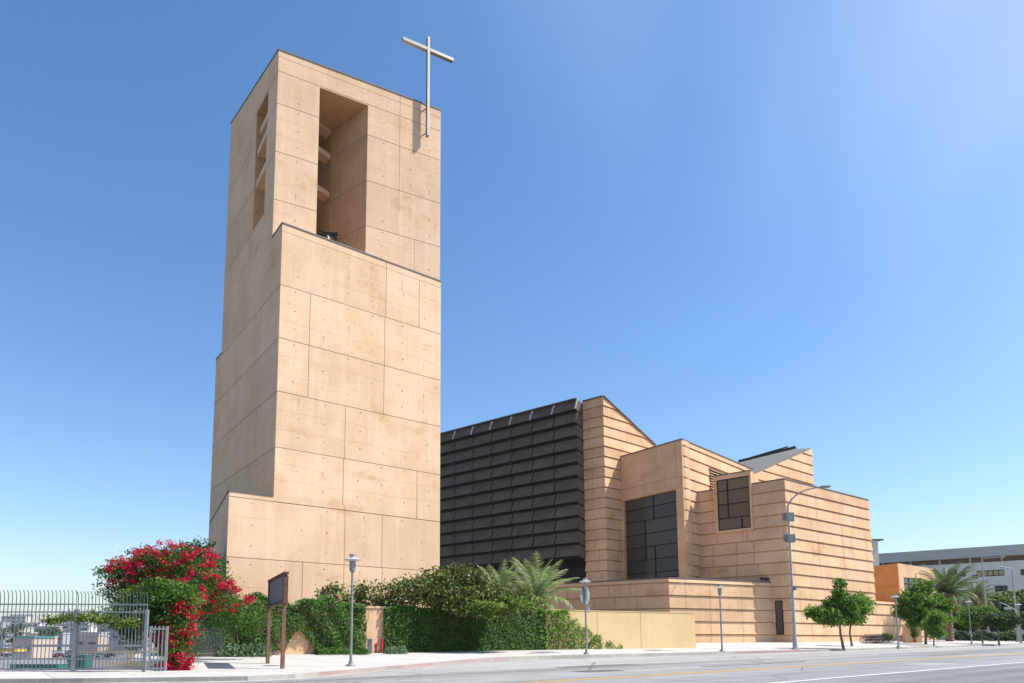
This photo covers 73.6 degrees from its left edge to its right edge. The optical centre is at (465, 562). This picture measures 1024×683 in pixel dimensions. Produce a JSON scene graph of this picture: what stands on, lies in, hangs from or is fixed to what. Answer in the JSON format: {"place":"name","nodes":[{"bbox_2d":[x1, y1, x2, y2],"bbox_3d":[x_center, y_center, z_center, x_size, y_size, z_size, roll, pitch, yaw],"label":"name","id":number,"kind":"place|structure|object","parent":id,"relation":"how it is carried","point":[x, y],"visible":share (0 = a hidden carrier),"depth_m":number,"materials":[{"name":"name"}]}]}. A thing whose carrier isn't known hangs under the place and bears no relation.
{"place":"outdoors","nodes":[
{"label":"outdoors","id":0,"kind":"place"},
{"bbox_2d":[0,653,121,667],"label":"parking lot","id":1,"kind":"structure","parent":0,"point":[22,661],"depth_m":182.43,"materials":[{"name":"grey asphalt"}]},
{"bbox_2d":[1,648,26,667],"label":"awning","id":2,"kind":"object","parent":1,"relation":"on","point":[14,650],"visible":0.6,"depth_m":117.07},
{"bbox_2d":[54,653,64,657],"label":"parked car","id":3,"kind":"object","parent":1,"relation":"on","point":[59,654],"visible":0.76,"depth_m":225.27,"materials":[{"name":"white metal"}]},
{"bbox_2d":[67,654,92,667],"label":"container","id":4,"kind":"object","parent":1,"relation":"on","point":[79,662],"visible":0.3,"depth_m":138.74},
{"bbox_2d":[70,647,156,668],"bbox_3d":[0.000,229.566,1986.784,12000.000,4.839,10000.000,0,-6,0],"label":"ground","id":5,"kind":"structure","parent":0,"point":[125,662],"depth_m":164.64,"materials":[{"name":"grey concrete"}]},
{"bbox_2d":[0,622,9,626],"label":"city building","id":6,"kind":"structure","parent":5,"relation":"on","point":[4,624],"depth_m":614.32,"materials":[{"name":"white concrete"}]},
{"bbox_2d":[0,631,12,652],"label":"city building","id":7,"kind":"structure","parent":5,"relation":"on","point":[3,641],"depth_m":282.57,"materials":[{"name":"white concrete"}]},
{"bbox_2d":[0,622,27,652],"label":"city tree","id":8,"kind":"object","parent":5,"relation":"on","point":[12,631],"visible":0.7,"depth_m":251.73,"materials":[{"name":"green plant"}]},
{"bbox_2d":[1,616,30,622],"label":"city building","id":9,"kind":"structure","parent":5,"relation":"on","point":[17,619],"depth_m":790.77,"materials":[{"name":"grey concrete"}]},
{"bbox_2d":[2,617,24,621],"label":"windows","id":10,"kind":"structure","parent":9,"relation":"in","point":[2,617],"depth_m":790.81,"materials":[{"name":"grey glass"}]},
{"bbox_2d":[5,627,33,631],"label":"city building","id":11,"kind":"structure","parent":5,"relation":"on","point":[32,629],"depth_m":472.16,"materials":[{"name":"white concrete"}]},
{"bbox_2d":[9,614,42,622],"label":"city building","id":12,"kind":"structure","parent":5,"relation":"on","point":[33,618],"depth_m":802.97,"materials":[{"name":"white concrete"}]},
{"bbox_2d":[11,623,45,625],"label":"city building","id":13,"kind":"structure","parent":5,"relation":"on","point":[32,624],"depth_m":617.04,"materials":[{"name":"grey concrete"}]},
{"bbox_2d":[12,636,53,657],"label":"shed","id":14,"kind":"structure","parent":5,"relation":"on","point":[35,648],"depth_m":209.45,"materials":[{"name":"beige metal"}]},
{"bbox_2d":[10,663,67,667],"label":"panel fence","id":15,"kind":"object","parent":5,"relation":"on","point":[42,665],"visible":0.32,"depth_m":123.69,"materials":[{"name":"metal"}]},
{"bbox_2d":[35,626,62,631],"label":"city building","id":16,"kind":"structure","parent":5,"relation":"on","point":[40,627],"depth_m":497.83,"materials":[{"name":"grey concrete"}]},
{"bbox_2d":[35,625,63,642],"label":"city tree","id":17,"kind":"object","parent":5,"relation":"on","point":[52,632],"visible":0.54,"depth_m":294.42,"materials":[{"name":"green plant"}]},
{"bbox_2d":[52,636,57,649],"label":"city building","id":18,"kind":"structure","parent":5,"relation":"on","point":[55,641],"depth_m":314.41,"materials":[{"name":"beige concrete"}]},
{"bbox_2d":[44,633,69,650],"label":"city building","id":19,"kind":"structure","parent":5,"relation":"on","point":[64,640],"depth_m":321.70,"materials":[{"name":"white concrete"}]},
{"bbox_2d":[56,624,68,630],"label":"city building","id":20,"kind":"structure","parent":5,"relation":"on","point":[64,627],"depth_m":606.09,"materials":[{"name":"grey glass"}]},
{"bbox_2d":[63,631,88,647],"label":"city building","id":21,"kind":"structure","parent":5,"relation":"on","point":[71,635],"depth_m":399.54,"materials":[{"name":"grey concrete"}]},
{"bbox_2d":[68,625,96,631],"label":"city building","id":22,"kind":"structure","parent":5,"relation":"on","point":[92,628],"depth_m":454.64,"materials":[{"name":"white concrete"}]},
{"bbox_2d":[77,634,106,652],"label":"city building","id":23,"kind":"structure","parent":5,"relation":"on","point":[91,641],"depth_m":285.74,"materials":[{"name":"beige concrete"}]},
{"bbox_2d":[78,642,95,644],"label":"windows","id":24,"kind":"structure","parent":23,"relation":"in","point":[91,643],"depth_m":285.43,"materials":[{"name":"grey glass"}]},
{"bbox_2d":[80,632,108,633],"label":"city building","id":25,"kind":"structure","parent":5,"relation":"on","point":[94,632],"depth_m":370.78,"materials":[{"name":"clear glass"}]},
{"bbox_2d":[101,631,117,643],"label":"city building","id":26,"kind":"structure","parent":5,"relation":"on","point":[112,638],"depth_m":392.55,"materials":[{"name":"grey glass"}]},
{"bbox_2d":[115,634,148,650],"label":"city building","id":27,"kind":"structure","parent":5,"relation":"on","point":[122,648],"depth_m":282.09,"materials":[{"name":"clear glass"}]},
{"bbox_2d":[123,625,143,653],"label":"city tree","id":28,"kind":"object","parent":5,"relation":"on","point":[136,649],"visible":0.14,"depth_m":244.87,"materials":[{"name":"green plant"}]},
{"bbox_2d":[189,603,541,655],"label":"terrace wall","id":29,"kind":"structure","parent":5,"relation":"on","point":[298,643],"depth_m":43.30,"materials":[{"name":"concrete"}]},
{"bbox_2d":[190,591,368,655],"bbox_3d":[-10.879,3.679,40.731,10.775,3.865,1.997,4,-8,-32],"label":"ivy hedge","id":30,"kind":"object","parent":29,"relation":"on","point":[322,601],"visible":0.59,"depth_m":41.10,"materials":[{"name":"green plant"}]},
{"bbox_2d":[382,604,546,652],"bbox_3d":[0.097,4.671,47.892,13.612,3.352,1.852,4,-8,-34],"label":"ivy hedge","id":31,"kind":"object","parent":29,"relation":"on","point":[525,624],"visible":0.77,"depth_m":46.58,"materials":[{"name":"green plant"}]},
{"bbox_2d":[463,592,535,621],"bbox_3d":[2.266,2.850,44.681,4.995,2.043,2.662,0,-6,0],"label":"shrub","id":32,"kind":"object","parent":31,"relation":"on","point":[516,605],"visible":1,"depth_m":44.37,"materials":[{"name":"green plant"}]},
{"bbox_2d":[541,609,695,649],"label":"garden wall","id":33,"kind":"structure","parent":5,"relation":"on","point":[635,630],"depth_m":54.70,"materials":[{"name":"beige concrete"}]},
{"bbox_2d":[539,607,622,649],"bbox_3d":[9.000,5.090,52.464,7.943,3.369,0.729,3,-7,-26],"label":"ivy hedge","id":34,"kind":"object","parent":33,"relation":"attached to","point":[564,631],"visible":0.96,"depth_m":51.57,"materials":[{"name":"green plant"}]},
{"bbox_2d":[440,395,935,642],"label":"cathedral","id":35,"kind":"structure","parent":5,"relation":"on","point":[612,503],"depth_m":90.85,"materials":[{"name":"concrete"}]},
{"bbox_2d":[625,490,678,578],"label":"window","id":36,"kind":"structure","parent":35,"relation":"in","point":[651,521],"depth_m":89.58,"materials":[{"name":"black glass"}]},
{"bbox_2d":[717,475,750,530],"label":"window","id":37,"kind":"structure","parent":35,"relation":"in","point":[733,498],"depth_m":84.33,"materials":[{"name":"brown glass"}]},
{"bbox_2d":[775,601,783,634],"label":"window","id":38,"kind":"structure","parent":35,"relation":"in","point":[778,604],"depth_m":79.53,"materials":[{"name":"black glass"}]},
{"bbox_2d":[872,563,937,639],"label":"parish house","id":39,"kind":"structure","parent":5,"relation":"on","point":[890,579],"depth_m":106.38,"materials":[{"name":"orange concrete"}]},
{"bbox_2d":[871,539,883,565],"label":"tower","id":40,"kind":"structure","parent":39,"relation":"on","point":[875,553],"depth_m":131.09,"materials":[{"name":"metal"}]},
{"bbox_2d":[904,578,914,594],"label":"window","id":41,"kind":"structure","parent":39,"relation":"in","point":[908,580],"depth_m":106.13,"materials":[{"name":"grey glass"}]},
{"bbox_2d":[879,544,1023,639],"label":"office building","id":42,"kind":"structure","parent":5,"relation":"on","point":[995,574],"depth_m":162.47,"materials":[{"name":"grey stone"}]},
{"bbox_2d":[977,570,1003,576],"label":"window","id":43,"kind":"structure","parent":42,"relation":"in","point":[987,572],"depth_m":161.00,"materials":[{"name":"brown glass"}]},
{"bbox_2d":[995,585,1007,591],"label":"window","id":44,"kind":"structure","parent":42,"relation":"in","point":[1004,587],"depth_m":159.65,"materials":[{"name":"black glass"}]},
{"bbox_2d":[0,640,1023,678],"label":"sidewalk","id":45,"kind":"structure","parent":0,"point":[208,666],"depth_m":35.74,"materials":[{"name":"concrete"}]},
{"bbox_2d":[0,590,76,671],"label":"railing","id":46,"kind":"object","parent":45,"relation":"on","point":[49,645],"visible":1,"depth_m":25.89,"materials":[{"name":"grey metal"}]},
{"bbox_2d":[73,591,148,671],"bbox_3d":[-13.497,2.611,26.035,2.670,3.039,0.164,1,-7,-5],"label":"railing","id":47,"kind":"object","parent":45,"relation":"on","point":[131,645],"visible":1,"depth_m":26.01,"materials":[{"name":"grey metal"}]},
{"bbox_2d":[147,626,168,669],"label":"gate","id":48,"kind":"structure","parent":47,"relation":"attached to","point":[150,647],"depth_m":25.96,"materials":[{"name":"grey metal"}]},
{"bbox_2d":[36,539,277,670],"bbox_3d":[-13.679,1.834,30.885,8.431,6.222,10.688,0,-6,0],"label":"bougainvillea","id":49,"kind":"object","parent":45,"relation":"on","point":[182,599],"visible":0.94,"depth_m":30.31,"materials":[{"name":"red plant"}]},
{"bbox_2d":[114,535,238,598],"bbox_3d":[-17.792,1.968,43.210,7.683,7.570,6.200,0,-6,0],"label":"bougainvillea","id":50,"kind":"object","parent":45,"relation":"on","point":[207,544],"visible":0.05,"depth_m":44.12,"materials":[{"name":"red plant"}]},
{"bbox_2d":[190,616,224,656],"bbox_3d":[-13.971,4.008,37.054,1.929,2.224,0.042,6,-9,-44],"label":"iron fence","id":51,"kind":"object","parent":45,"relation":"on","point":[209,653],"visible":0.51,"depth_m":37.06,"materials":[{"name":"metal"}]},
{"bbox_2d":[216,643,272,657],"bbox_3d":[-12.290,4.868,38.072,3.054,0.853,3.057,2,-7,-17],"label":"ground cover","id":52,"kind":"object","parent":45,"relation":"on","point":[229,650],"visible":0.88,"depth_m":37.67,"materials":[{"name":"green plant"}]},
{"bbox_2d":[266,571,288,668],"bbox_3d":[-8.294,2.569,29.989,0.200,3.977,4.604,3,-7,-24],"label":"notice board","id":53,"kind":"object","parent":45,"relation":"on","point":[278,590],"visible":1,"depth_m":29.36,"materials":[{"name":"brown paint"}]},
{"bbox_2d":[208,36,453,607],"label":"bell tower","id":54,"kind":"structure","parent":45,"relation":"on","point":[326,447],"depth_m":52.74,"materials":[{"name":"concrete"}]},
{"bbox_2d":[315,646,369,654],"bbox_3d":[-7.383,5.320,41.156,3.259,0.594,2.560,2,-7,-16],"label":"ground cover","id":55,"kind":"object","parent":45,"relation":"on","point":[335,651],"visible":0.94,"depth_m":40.82,"materials":[{"name":"green plant"}]},
{"bbox_2d":[344,554,360,665],"bbox_3d":[-5.007,2.071,30.160,0.770,4.950,0.770,-5,-8,36],"label":"street lamp","id":56,"kind":"object","parent":45,"relation":"on","point":[352,559],"visible":0.98,"depth_m":30.13,"materials":[{"name":"grey metal"}]},
{"bbox_2d":[367,639,372,652],"bbox_3d":[-5.987,5.245,42.893,0.340,0.920,0.300,0,-6,0],"label":"utility box","id":57,"kind":"object","parent":45,"relation":"on","point":[369,643],"visible":0.89,"depth_m":42.79,"materials":[{"name":"grey paint"}]},
{"bbox_2d":[375,638,383,652],"bbox_3d":[-5.462,5.268,43.448,0.567,0.940,0.264,0,-6,0],"label":"standpipe","id":58,"kind":"object","parent":45,"relation":"on","point":[381,643],"visible":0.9,"depth_m":43.45,"materials":[{"name":"red metal"}]},
{"bbox_2d":[384,646,407,653],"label":"ground cover","id":59,"kind":"object","parent":45,"relation":"on","point":[391,650],"visible":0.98,"depth_m":42.38,"materials":[{"name":"green plant"}]},
{"bbox_2d":[535,651,560,652],"bbox_3d":[5.504,6.066,46.352,1.799,0.076,1.199,5,-8,-36],"label":"cover plate","id":60,"kind":"object","parent":45,"relation":"on","point":[547,652],"visible":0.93,"depth_m":45.86,"materials":[{"name":"grey metal"}]},
{"bbox_2d":[579,578,590,653],"bbox_3d":[7.848,3.439,44.396,0.770,4.950,0.770,1,-7,-5],"label":"street lamp","id":61,"kind":"object","parent":45,"relation":"on","point":[585,581],"visible":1,"depth_m":44.34,"materials":[{"name":"grey metal"}]},
{"bbox_2d":[580,587,589,612],"bbox_3d":[7.920,2.398,44.534,0.865,1.749,0.272,5,-8,-37],"label":"road sign","id":62,"kind":"object","parent":61,"relation":"attached to","point":[582,594],"visible":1,"depth_m":44.58,"materials":[{"name":"silver metal"}]},
{"bbox_2d":[715,584,724,651],"bbox_3d":[18.903,4.058,50.465,0.770,4.950,0.770,3,-7,-23],"label":"street lamp","id":63,"kind":"object","parent":45,"relation":"on","point":[719,587],"visible":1,"depth_m":50.43,"materials":[{"name":"grey metal"}]},
{"bbox_2d":[782,485,830,649],"bbox_3d":[28.132,0.394,55.655,3.724,13.285,0.815,-3,-7,28],"label":"street light","id":64,"kind":"object","parent":45,"relation":"on","point":[788,518],"visible":1,"depth_m":56.27,"materials":[{"name":"grey paint"}]},
{"bbox_2d":[801,577,873,649],"bbox_3d":[31.970,4.304,58.430,6.464,6.290,3.086,0,-6,0],"label":"street tree","id":65,"kind":"object","parent":45,"relation":"on","point":[841,606],"visible":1,"depth_m":57.99,"materials":[{"name":"green plant"}]},
{"bbox_2d":[849,589,877,645],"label":"street tree","id":66,"kind":"object","parent":45,"relation":"on","point":[867,599],"visible":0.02,"depth_m":66.03,"materials":[{"name":"green plant"}]},
{"bbox_2d":[859,635,876,642],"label":"bicycle","id":67,"kind":"object","parent":45,"relation":"on","point":[865,640],"visible":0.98,"depth_m":78.22,"materials":[{"name":"black metal"}]},
{"bbox_2d":[861,634,877,642],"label":"bicycle","id":68,"kind":"object","parent":45,"relation":"on","point":[868,638],"visible":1,"depth_m":78.58,"materials":[{"name":"black metal"}]},
{"bbox_2d":[880,632,896,642],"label":"shrub","id":69,"kind":"object","parent":45,"relation":"on","point":[888,636],"visible":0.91,"depth_m":80.32,"materials":[{"name":"green plant"}]},
{"bbox_2d":[891,594,900,646],"bbox_3d":[40.339,5.395,63.799,0.770,4.950,0.770,6,-9,-43],"label":"street lamp","id":70,"kind":"object","parent":45,"relation":"on","point":[894,596],"visible":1,"depth_m":63.78,"materials":[{"name":"grey metal"}]},
{"bbox_2d":[901,624,911,642],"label":"stone pier","id":71,"kind":"structure","parent":45,"relation":"on","point":[907,637],"depth_m":81.30,"materials":[{"name":"stone"}]},
{"bbox_2d":[909,626,920,642],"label":"shrub","id":72,"kind":"object","parent":45,"relation":"on","point":[915,632],"visible":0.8,"depth_m":81.19,"materials":[{"name":"green plant"}]},
{"bbox_2d":[914,627,922,642],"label":"stone pier","id":73,"kind":"structure","parent":45,"relation":"on","point":[918,639],"depth_m":81.23,"materials":[{"name":"stone"}]},
{"bbox_2d":[889,578,959,643],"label":"street tree","id":74,"kind":"object","parent":45,"relation":"on","point":[916,605],"visible":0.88,"depth_m":75.25,"materials":[{"name":"green plant"}]},
{"bbox_2d":[920,608,949,645],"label":"street tree","id":75,"kind":"object","parent":45,"relation":"on","point":[933,628],"visible":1,"depth_m":68.81,"materials":[{"name":"green plant"}]},
{"bbox_2d":[904,561,987,640],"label":"palm tree","id":76,"kind":"object","parent":45,"relation":"on","point":[946,585],"visible":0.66,"depth_m":91.22,"materials":[{"name":"green plant"}]},
{"bbox_2d":[965,600,973,644],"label":"street lamp","id":77,"kind":"object","parent":45,"relation":"on","point":[968,603],"visible":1,"depth_m":75.24,"materials":[{"name":"grey metal"}]},
{"bbox_2d":[955,603,1000,643],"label":"street tree","id":78,"kind":"object","parent":45,"relation":"on","point":[975,611],"visible":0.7,"depth_m":79.61,"materials":[{"name":"green plant"}]},
{"bbox_2d":[955,580,1000,640],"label":"palm tree","id":79,"kind":"object","parent":45,"relation":"on","point":[977,591],"visible":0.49,"depth_m":103.34,"materials":[{"name":"green plant"}]},
{"bbox_2d":[954,630,1023,641],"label":"hedge","id":80,"kind":"object","parent":45,"relation":"on","point":[991,635],"visible":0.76,"depth_m":97.11,"materials":[{"name":"green plant"}]},
{"bbox_2d":[981,556,1004,640],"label":"street light","id":81,"kind":"object","parent":45,"relation":"on","point":[984,583],"visible":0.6,"depth_m":100.08,"materials":[{"name":"grey paint"}]},
{"bbox_2d":[976,609,1023,644],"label":"street tree","id":82,"kind":"object","parent":45,"relation":"on","point":[997,620],"visible":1,"depth_m":75.85,"materials":[{"name":"green plant"}]},
{"bbox_2d":[986,610,1023,632],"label":"broad tree","id":83,"kind":"object","parent":45,"relation":"on","point":[1000,629],"visible":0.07,"depth_m":106.80,"materials":[{"name":"green plant"}]},
{"bbox_2d":[995,600,1021,641],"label":"traffic signal","id":84,"kind":"object","parent":45,"relation":"on","point":[997,604],"visible":0.71,"depth_m":89.88,"materials":[{"name":"grey metal"}]},
{"bbox_2d":[1000,566,1019,641],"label":"street light","id":85,"kind":"object","parent":45,"relation":"on","point":[1017,632],"visible":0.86,"depth_m":91.88,"materials":[{"name":"grey paint"}]},
{"bbox_2d":[1007,599,1023,629],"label":"broad tree","id":86,"kind":"object","parent":45,"relation":"on","point":[1011,604],"visible":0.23,"depth_m":112.46,"materials":[{"name":"green plant"}]},
{"bbox_2d":[1015,603,1022,642],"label":"street lamp","id":87,"kind":"object","parent":45,"relation":"on","point":[1018,607],"visible":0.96,"depth_m":83.63,"materials":[{"name":"grey metal"}]},
{"bbox_2d":[0,0,1023,621],"label":"sky","id":88,"kind":"structure","parent":0,"point":[747,228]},
{"bbox_2d":[192,645,1023,682],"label":"road","id":89,"kind":"structure","parent":0,"point":[535,671],"depth_m":27.36,"materials":[{"name":"grey asphalt"}]},
{"bbox_2d":[0,643,1023,682],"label":"kerb","id":90,"kind":"structure","parent":89,"relation":"on","point":[159,679],"depth_m":29.04,"materials":[{"name":"concrete"}]},
{"bbox_2d":[110,644,1023,682],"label":"gutter","id":91,"kind":"object","parent":89,"relation":"on","point":[424,667],"visible":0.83,"depth_m":27.74,"materials":[{"name":"concrete"}]},
{"bbox_2d":[556,664,635,667],"bbox_3d":[6.150,4.816,31.903,5.083,0.045,0.994,5,-8,-35],"label":"road patch","id":92,"kind":"object","parent":89,"relation":"on","point":[595,665],"visible":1,"depth_m":31.50,"materials":[{"name":"grey asphalt"}]},
{"bbox_2d":[572,670,622,671],"bbox_3d":[5.315,4.316,27.244,2.243,0.020,1.233,5,-8,-35],"label":"road patch","id":93,"kind":"object","parent":89,"relation":"on","point":[597,671],"visible":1,"depth_m":26.99,"materials":[{"name":"grey asphalt"}]},
{"bbox_2d":[701,661,805,666],"bbox_3d":[14.108,4.862,32.862,9.175,0.082,0.498,5,-8,-36],"label":"road patch","id":94,"kind":"object","parent":89,"relation":"on","point":[752,664],"visible":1,"depth_m":32.29,"materials":[{"name":"grey asphalt"}]},
{"bbox_2d":[521,653,1016,682],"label":"line","id":95,"kind":"object","parent":89,"relation":"on","point":[742,669],"visible":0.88,"depth_m":26.50,"materials":[{"name":"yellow paint"}]},
{"bbox_2d":[536,653,1022,682],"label":"line","id":96,"kind":"object","parent":89,"relation":"on","point":[753,669],"visible":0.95,"depth_m":26.76,"materials":[{"name":"yellow paint"}]},
{"bbox_2d":[774,662,1022,682],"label":"lane line","id":97,"kind":"object","parent":89,"relation":"on","point":[889,673],"visible":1,"depth_m":24.00,"materials":[{"name":"white paint"}]},
{"bbox_2d":[904,663,956,664],"bbox_3d":[21.398,4.667,31.546,2.991,0.027,1.604,5,-8,-36],"label":"road patch","id":98,"kind":"object","parent":89,"relation":"on","point":[928,663],"visible":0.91,"depth_m":31.71,"materials":[{"name":"grey asphalt"}]},
{"bbox_2d":[975,649,1023,651],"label":"road patch","id":99,"kind":"object","parent":89,"relation":"on","point":[998,650],"visible":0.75,"depth_m":54.82,"materials":[{"name":"paint"}]},
{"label":"terrace ground","id":100,"kind":"structure","parent":0,"visible":0},
{"bbox_2d":[312,573,450,613],"bbox_3d":[-5.474,2.080,45.362,9.214,3.050,3.427,0,-6,0],"label":"magnolia tree","id":101,"kind":"object","parent":100,"relation":"on","point":[398,593],"visible":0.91,"depth_m":44.88,"materials":[{"name":"green plant"}]},
{"bbox_2d":[411,562,546,622],"bbox_3d":[0.836,1.981,46.551,9.537,4.328,4.669,0,-6,0],"label":"magnolia tree","id":102,"kind":"object","parent":100,"relation":"on","point":[455,598],"visible":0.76,"depth_m":45.91,"materials":[{"name":"green plant"}]},
{"bbox_2d":[468,559,528,592],"bbox_3d":[2.690,2.485,52.429,5.690,5.381,5.445,0,-6,0],"label":"palm tree","id":103,"kind":"object","parent":100,"relation":"on","point":[505,576],"visible":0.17,"depth_m":52.04,"materials":[{"name":"green plant"}]},
{"bbox_2d":[501,551,579,612],"bbox_3d":[5.736,2.328,54.059,6.750,6.071,6.642,2,-7,-20],"label":"palm tree","id":104,"kind":"object","parent":100,"relation":"on","point":[541,581],"visible":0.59,"depth_m":53.30,"materials":[{"name":"green plant"}]},
{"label":"lawn","id":105,"kind":"structure","parent":0,"visible":0},
{"bbox_2d":[940,600,965,630],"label":"broad tree","id":106,"kind":"object","parent":105,"relation":"on","point":[955,613],"visible":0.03,"depth_m":120.11,"materials":[{"name":"green plant"}]},
{"bbox_2d":[953,604,988,632],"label":"broad tree","id":107,"kind":"object","parent":105,"relation":"on","point":[957,627],"visible":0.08,"depth_m":112.73,"materials":[{"name":"green plant"}]},
{"bbox_2d":[980,591,1019,630],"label":"broad tree","id":108,"kind":"object","parent":105,"relation":"on","point":[1004,598],"visible":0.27,"depth_m":116.44,"materials":[{"name":"green plant"}]},
{"bbox_2d":[1006,588,1023,630],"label":"broad tree","id":109,"kind":"object","parent":105,"relation":"on","point":[1020,593],"visible":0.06,"depth_m":119.06,"materials":[{"name":"green plant"}]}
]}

